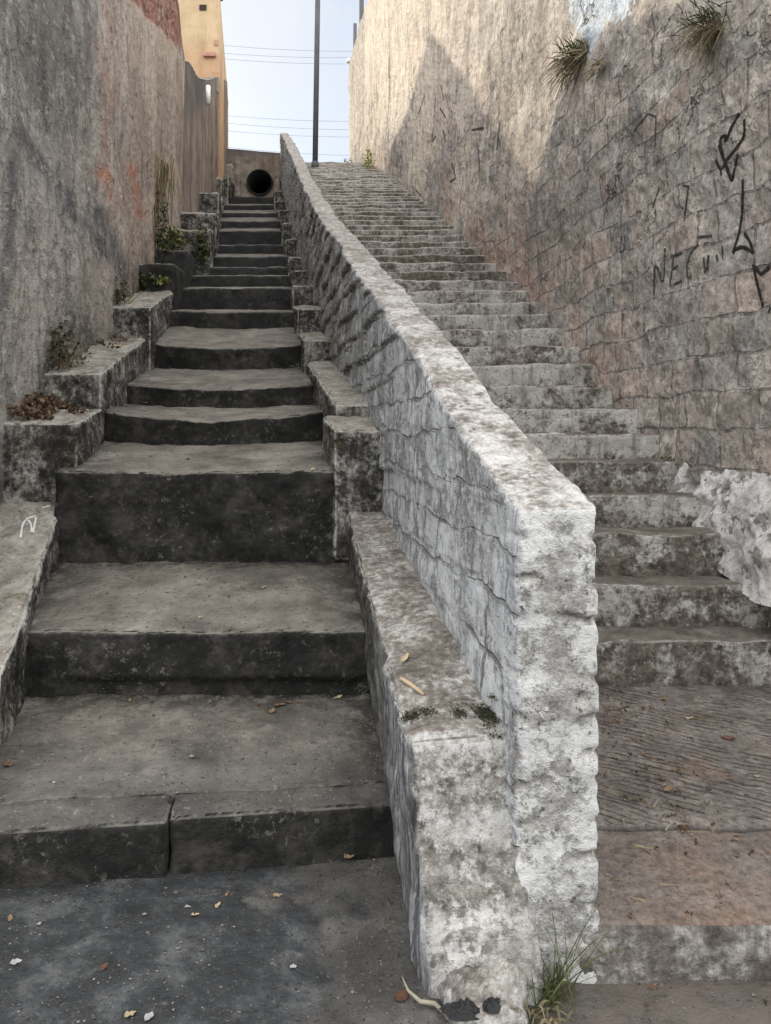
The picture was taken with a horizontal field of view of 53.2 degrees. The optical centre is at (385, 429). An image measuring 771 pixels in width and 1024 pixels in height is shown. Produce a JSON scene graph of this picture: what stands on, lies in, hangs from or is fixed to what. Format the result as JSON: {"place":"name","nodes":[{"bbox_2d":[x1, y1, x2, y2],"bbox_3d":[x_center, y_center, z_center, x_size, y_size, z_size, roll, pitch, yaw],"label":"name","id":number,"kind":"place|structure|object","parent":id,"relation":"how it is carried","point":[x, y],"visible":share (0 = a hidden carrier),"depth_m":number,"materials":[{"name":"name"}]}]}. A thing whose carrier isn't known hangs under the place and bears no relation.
{"place":"outdoors","nodes":[
{"label":"outdoors","id":0,"kind":"place"},
{"bbox_2d":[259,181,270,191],"bbox_3d":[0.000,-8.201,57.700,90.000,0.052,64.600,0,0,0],"label":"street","id":1,"kind":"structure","parent":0,"point":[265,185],"depth_m":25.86,"materials":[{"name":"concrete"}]},
{"bbox_2d":[178,0,227,195],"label":"ochre building","id":2,"kind":"structure","parent":1,"relation":"on","point":[202,35],"depth_m":20.30,"materials":[{"name":"paint"}]},
{"bbox_2d":[347,23,356,63],"bbox_3d":[-1.574,-13.541,36.000,0.486,10.882,0.220,0,0,0],"label":"utility pole","id":3,"kind":"object","parent":1,"relation":"on","point":[354,35],"visible":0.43,"depth_m":35.94,"materials":[{"name":"metal"}]},
{"bbox_2d":[359,0,363,22],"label":"utility pole","id":4,"kind":"object","parent":1,"relation":"on","point":[361,6],"depth_m":33.91,"materials":[{"name":"metal"}]},
{"bbox_2d":[224,45,311,50],"bbox_3d":[-3.996,-17.056,34.000,12.807,0.679,0.016,0,0,0],"label":"overhead wire","id":5,"kind":"object","parent":4,"relation":"attached to","point":[267,48],"visible":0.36,"depth_m":33.99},
{"bbox_2d":[225,53,350,57],"bbox_3d":[-4.014,-16.790,34.150,12.863,0.564,0.016,0,0,0],"label":"overhead wire","id":6,"kind":"object","parent":4,"relation":"attached to","point":[302,57],"visible":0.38,"depth_m":34.14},
{"bbox_2d":[230,59,313,63],"bbox_3d":[-4.032,-16.612,34.300,12.920,0.621,0.016,0,0,0],"label":"overhead wire","id":7,"kind":"object","parent":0,"point":[276,62],"visible":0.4,"depth_m":34.29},
{"bbox_2d":[235,116,311,120],"bbox_3d":[-4.049,-14.148,34.450,12.976,0.684,0.016,0,0,0],"label":"overhead wire","id":8,"kind":"object","parent":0,"point":[278,119],"visible":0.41,"depth_m":34.45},
{"bbox_2d":[232,131,328,136],"bbox_3d":[-4.085,-13.577,34.750,13.089,0.718,0.016,0,0,0],"label":"overhead wire","id":9,"kind":"object","parent":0,"point":[276,134],"visible":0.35,"depth_m":34.74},
{"bbox_2d":[229,123,348,129],"bbox_3d":[-4.067,-13.862,34.600,13.032,0.749,0.016,0,0,0],"label":"overhead wire","id":10,"kind":"object","parent":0,"point":[300,128],"visible":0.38,"depth_m":34.59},
{"bbox_2d":[228,147,349,155],"bbox_3d":[-4.102,-12.870,34.900,13.146,0.890,0.016,0,0,0],"label":"overhead wire","id":11,"kind":"object","parent":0,"point":[274,151],"visible":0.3,"depth_m":34.90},
{"bbox_2d":[220,0,367,162],"label":"sky","id":12,"kind":"structure","parent":0,"point":[269,89],"materials":[{"name":"white"}]},
{"bbox_2d":[0,857,770,1023],"bbox_3d":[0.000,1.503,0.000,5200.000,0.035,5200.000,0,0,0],"label":"ground","id":13,"kind":"structure","parent":0,"point":[250,955],"depth_m":2.17,"materials":[{"name":"concrete"}]},
{"bbox_2d":[10,958,21,964],"bbox_3d":[-1.043,1.500,2.173,0.030,0.008,0.021,0,0,0],"label":"litter scrap","id":14,"kind":"object","parent":13,"relation":"on","point":[15,961],"visible":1,"depth_m":2.18,"materials":[{"name":"white paper"}]},
{"bbox_2d":[0,0,184,504],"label":"rendered wall","id":15,"kind":"structure","parent":13,"relation":"on","point":[91,105],"depth_m":6.31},
{"bbox_2d":[152,152,182,257],"bbox_3d":[-3.217,-3.010,10.638,0.629,1.675,0.897,0,0,28],"label":"dead creeper","id":16,"kind":"object","parent":15,"relation":"attached to","point":[162,180],"visible":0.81,"depth_m":10.65,"materials":[{"name":"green plant"}]},
{"bbox_2d":[99,962,107,970],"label":"fallen leaf","id":17,"kind":"object","parent":13,"relation":"on","point":[103,966],"visible":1,"depth_m":2.15,"materials":[{"name":"brown plant"}]},
{"bbox_2d":[0,175,231,745],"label":"stepped kerb","id":18,"kind":"structure","parent":13,"relation":"on","point":[38,454],"depth_m":4.61,"materials":[{"name":"concrete"}]},
{"bbox_2d":[5,331,127,420],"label":"leaf litter","id":19,"kind":"object","parent":18,"relation":"on","point":[35,407],"visible":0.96,"depth_m":5.07,"materials":[{"name":"brown plant"}]},
{"bbox_2d":[47,320,91,369],"bbox_3d":[-2.283,-0.586,5.715,0.375,0.433,0.498,0,0,0],"label":"withered weed","id":20,"kind":"object","parent":18,"relation":"on","point":[61,340],"visible":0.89,"depth_m":5.58,"materials":[{"name":"brown plant"}]},
{"bbox_2d":[114,276,146,303],"bbox_3d":[-2.589,-1.381,7.771,0.443,0.318,0.284,0,0,13],"label":"withered weed","id":21,"kind":"object","parent":18,"relation":"on","point":[118,291],"visible":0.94,"depth_m":7.71,"materials":[{"name":"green plant"}]},
{"bbox_2d":[139,272,161,289],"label":"leafy weed","id":22,"kind":"object","parent":18,"relation":"on","point":[142,277],"visible":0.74,"depth_m":9.29,"materials":[{"name":"green plant"}]},
{"bbox_2d":[156,275,170,284],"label":"leafy weed","id":23,"kind":"object","parent":18,"relation":"on","point":[160,282],"visible":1,"depth_m":9.28,"materials":[{"name":"green plant"}]},
{"bbox_2d":[154,227,184,253],"bbox_3d":[-3.048,-2.615,10.679,0.485,0.436,0.395,0,0,26],"label":"leafy weed","id":24,"kind":"object","parent":18,"relation":"on","point":[168,241],"visible":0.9,"depth_m":10.62,"materials":[{"name":"green plant"}]},
{"bbox_2d":[169,226,185,245],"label":"leafy weed","id":25,"kind":"object","parent":18,"relation":"on","point":[180,239],"visible":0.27,"depth_m":12.42,"materials":[{"name":"green plant"}]},
{"bbox_2d":[189,225,213,262],"bbox_3d":[-2.953,-3.006,12.466,0.386,0.616,0.332,0,0,42],"label":"leafy weed","id":26,"kind":"object","parent":18,"relation":"on","point":[206,248],"visible":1,"depth_m":12.43,"materials":[{"name":"green plant"}]},
{"bbox_2d":[180,61,227,228],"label":"retaining wall","id":27,"kind":"structure","parent":18,"relation":"on","point":[200,135],"depth_m":17.09,"materials":[{"name":"brown wood"}]},
{"bbox_2d":[206,85,210,104],"bbox_3d":[-3.801,-7.179,16.500,0.095,0.388,0.100,0,0,0],"label":"downpipe","id":28,"kind":"object","parent":27,"relation":"attached to","point":[208,94],"visible":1,"depth_m":16.46,"materials":[{"name":"white plastic"}]},
{"bbox_2d":[226,164,235,187],"bbox_3d":[-4.842,-7.858,23.813,0.358,0.670,0.438,0,0,0],"label":"loose stone","id":29,"kind":"object","parent":18,"relation":"on","point":[230,170],"visible":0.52,"depth_m":23.63,"materials":[{"name":"grey stone"}]},
{"bbox_2d":[124,1011,135,1016],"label":"fallen leaf","id":30,"kind":"object","parent":13,"relation":"on","point":[128,1013],"visible":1,"depth_m":1.98,"materials":[{"name":"beige plant"}]},
{"bbox_2d":[144,1011,153,1020],"bbox_3d":[-0.606,1.501,1.972,0.026,0.007,0.026,0,0,-32],"label":"litter scrap","id":31,"kind":"object","parent":13,"relation":"on","point":[147,1016],"visible":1,"depth_m":1.97,"materials":[{"name":"white paper"}]},
{"bbox_2d":[0,196,394,888],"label":"drainage stairway","id":32,"kind":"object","parent":13,"relation":"on","point":[218,380],"visible":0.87,"depth_m":3.58,"materials":[{"name":"concrete"}]},
{"bbox_2d":[2,761,14,765],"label":"fallen leaf","id":33,"kind":"object","parent":32,"relation":"on","point":[8,763],"visible":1,"depth_m":2.94,"materials":[{"name":"brown plant"}]},
{"bbox_2d":[227,149,279,196],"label":"head wall","id":34,"kind":"structure","parent":32,"relation":"on","point":[249,161],"depth_m":24.55,"materials":[{"name":"grey concrete"}]},
{"bbox_2d":[233,161,241,196],"bbox_3d":[-4.703,-7.905,24.508,0.246,1.205,0.437,0,0,0],"label":"loose stone","id":35,"kind":"object","parent":34,"relation":"attached to","point":[237,192],"visible":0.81,"depth_m":24.32,"materials":[{"name":"grey stone"}]},
{"bbox_2d":[247,169,272,195],"bbox_3d":[-4.001,-7.875,26.000,0.824,0.824,3.100,0,0,0],"label":"drain pipe","id":36,"kind":"object","parent":34,"relation":"in","point":[254,178],"visible":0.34,"depth_m":24.86,"materials":[{"name":"black concrete"}]},
{"bbox_2d":[344,853,354,857],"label":"fallen leaf","id":37,"kind":"object","parent":13,"relation":"on","point":[347,856],"visible":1,"depth_m":2.67,"materials":[{"name":"beige plant"}]},
{"bbox_2d":[1,411,769,1022],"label":"grit","id":38,"kind":"object","parent":13,"relation":"on","point":[293,871],"visible":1,"depth_m":2.27,"materials":[{"name":"stone"}]},
{"bbox_2d":[11,444,770,1005],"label":"leaf crumbs","id":39,"kind":"object","parent":13,"relation":"on","point":[603,776],"visible":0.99,"depth_m":2.70,"materials":[{"name":"brown plant"}]},
{"bbox_2d":[395,990,407,1000],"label":"fallen leaf","id":40,"kind":"object","parent":13,"relation":"on","point":[401,995],"visible":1,"depth_m":2.04,"materials":[{"name":"brown plant"}]},
{"bbox_2d":[273,191,543,1023],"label":"stepped kerb","id":41,"kind":"structure","parent":13,"relation":"on","point":[470,909],"depth_m":2.24,"materials":[{"name":"concrete"}]},
{"bbox_2d":[274,179,281,190],"bbox_3d":[-3.254,-7.274,23.407,0.248,0.626,0.438,0,0,0],"label":"loose stone","id":42,"kind":"object","parent":41,"relation":"on","point":[277,187],"visible":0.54,"depth_m":23.22,"materials":[{"name":"grey stone"}]},
{"bbox_2d":[401,653,408,662],"bbox_3d":[0.068,0.788,2.664,0.019,0.017,0.075,0,0,17],"label":"dry husk","id":43,"kind":"object","parent":41,"relation":"on","point":[404,657],"visible":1,"depth_m":2.67,"materials":[{"name":"plant"}]},
{"bbox_2d":[399,677,424,694],"bbox_3d":[0.083,0.820,2.467,0.014,0.029,0.122,0,0,-35],"label":"stick","id":44,"kind":"object","parent":41,"relation":"on","point":[412,685],"visible":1,"depth_m":2.46,"materials":[{"name":"wood"}]},
{"bbox_2d":[398,693,502,739],"bbox_3d":[0.209,0.829,2.307,0.330,0.108,0.174,0,0,22],"label":"moss","id":45,"kind":"object","parent":41,"relation":"on","point":[480,710],"visible":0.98,"depth_m":2.30,"materials":[{"name":"plant"}]},
{"bbox_2d":[439,997,479,1021],"bbox_3d":[0.187,1.438,1.925,0.106,0.035,0.060,0,0,0],"label":"plastic scrap","id":46,"kind":"object","parent":41,"relation":"on","point":[465,1010],"visible":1,"depth_m":1.92,"materials":[{"name":"black plastic"}]},
{"bbox_2d":[482,997,500,1013],"bbox_3d":[0.272,1.444,1.942,0.056,0.019,0.050,0,0,0],"label":"plastic scrap","id":47,"kind":"object","parent":41,"relation":"on","point":[491,1005],"visible":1,"depth_m":1.93,"materials":[{"name":"black plastic"}]},
{"bbox_2d":[402,977,446,1015],"bbox_3d":[0.097,1.485,2.014,0.162,0.022,0.030,0,0,40],"label":"bark curl","id":48,"kind":"object","parent":13,"relation":"on","point":[435,1004],"visible":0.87,"depth_m":2.00,"materials":[{"name":"beige wood"}]},
{"bbox_2d":[280,133,599,983],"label":"dividing wall","id":49,"kind":"structure","parent":13,"relation":"on","point":[488,509],"depth_m":2.38,"materials":[{"name":"grey stone"}]},
{"bbox_2d":[304,162,770,686],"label":"pedestrian stairway","id":50,"kind":"object","parent":13,"relation":"on","point":[675,608],"visible":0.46,"depth_m":5.10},
{"bbox_2d":[311,0,319,167],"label":"utility pole","id":51,"kind":"object","parent":50,"relation":"on","point":[314,163],"visible":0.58,"depth_m":21.73,"materials":[{"name":"metal"}]},
{"bbox_2d":[362,148,374,171],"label":"leafy weed","id":52,"kind":"object","parent":50,"relation":"on","point":[368,161],"visible":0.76,"depth_m":20.38,"materials":[{"name":"green plant"}]},
{"bbox_2d":[669,462,770,606],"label":"plaster patch","id":53,"kind":"object","parent":50,"relation":"on","point":[735,513],"visible":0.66,"depth_m":4.07,"materials":[{"name":"white paint"}]},
{"bbox_2d":[348,0,770,627],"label":"stone wall","id":54,"kind":"structure","parent":13,"relation":"on","point":[616,220],"depth_m":5.65,"materials":[{"name":"grey stone"}]},
{"bbox_2d":[534,34,588,115],"bbox_3d":[1.523,-2.950,6.395,0.608,0.689,0.603,0,0,0],"label":"wall tuft","id":55,"kind":"object","parent":54,"relation":"attached to","point":[570,62],"visible":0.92,"depth_m":6.35,"materials":[{"name":"green plant"}]},
{"bbox_2d":[578,55,605,87],"bbox_3d":[1.587,-2.726,5.896,0.260,0.287,0.261,0,0,23],"label":"wall tuft","id":56,"kind":"object","parent":54,"relation":"attached to","point":[595,64],"visible":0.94,"depth_m":5.89,"materials":[{"name":"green plant"}]},
{"bbox_2d":[660,0,736,81],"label":"wall tuft","id":57,"kind":"object","parent":54,"relation":"attached to","point":[702,35],"visible":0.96,"depth_m":4.28,"materials":[{"name":"green plant"}]},
{"bbox_2d":[524,902,619,1023],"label":"grass tuft","id":58,"kind":"object","parent":13,"relation":"on","point":[550,990],"visible":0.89,"depth_m":2.03,"materials":[{"name":"green plant"}]},
{"bbox_2d":[655,455,674,461],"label":"leafy weed","id":59,"kind":"object","parent":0,"point":[668,458],"visible":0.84,"depth_m":4.86,"materials":[{"name":"green plant"}]},
{"bbox_2d":[579,685,770,983],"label":"pavement","id":60,"kind":"structure","parent":0,"point":[654,939],"depth_m":2.50,"materials":[{"name":"concrete"}]},
{"bbox_2d":[598,694,707,901],"bbox_3d":[0.957,1.279,2.863,0.416,0.125,1.419,0,0,14],"label":"straw","id":61,"kind":"object","parent":60,"relation":"on","point":[616,879],"visible":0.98,"depth_m":2.54,"materials":[{"name":"brown plant"}]},
{"bbox_2d":[664,785,671,790],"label":"fallen leaf","id":62,"kind":"object","parent":60,"relation":"on","point":[668,788],"visible":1,"depth_m":2.79,"materials":[{"name":"plant"}]},
{"bbox_2d":[720,735,735,739],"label":"fallen leaf","id":63,"kind":"object","parent":60,"relation":"on","point":[727,737],"visible":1,"depth_m":3.18,"materials":[{"name":"brown plant"}]}
]}

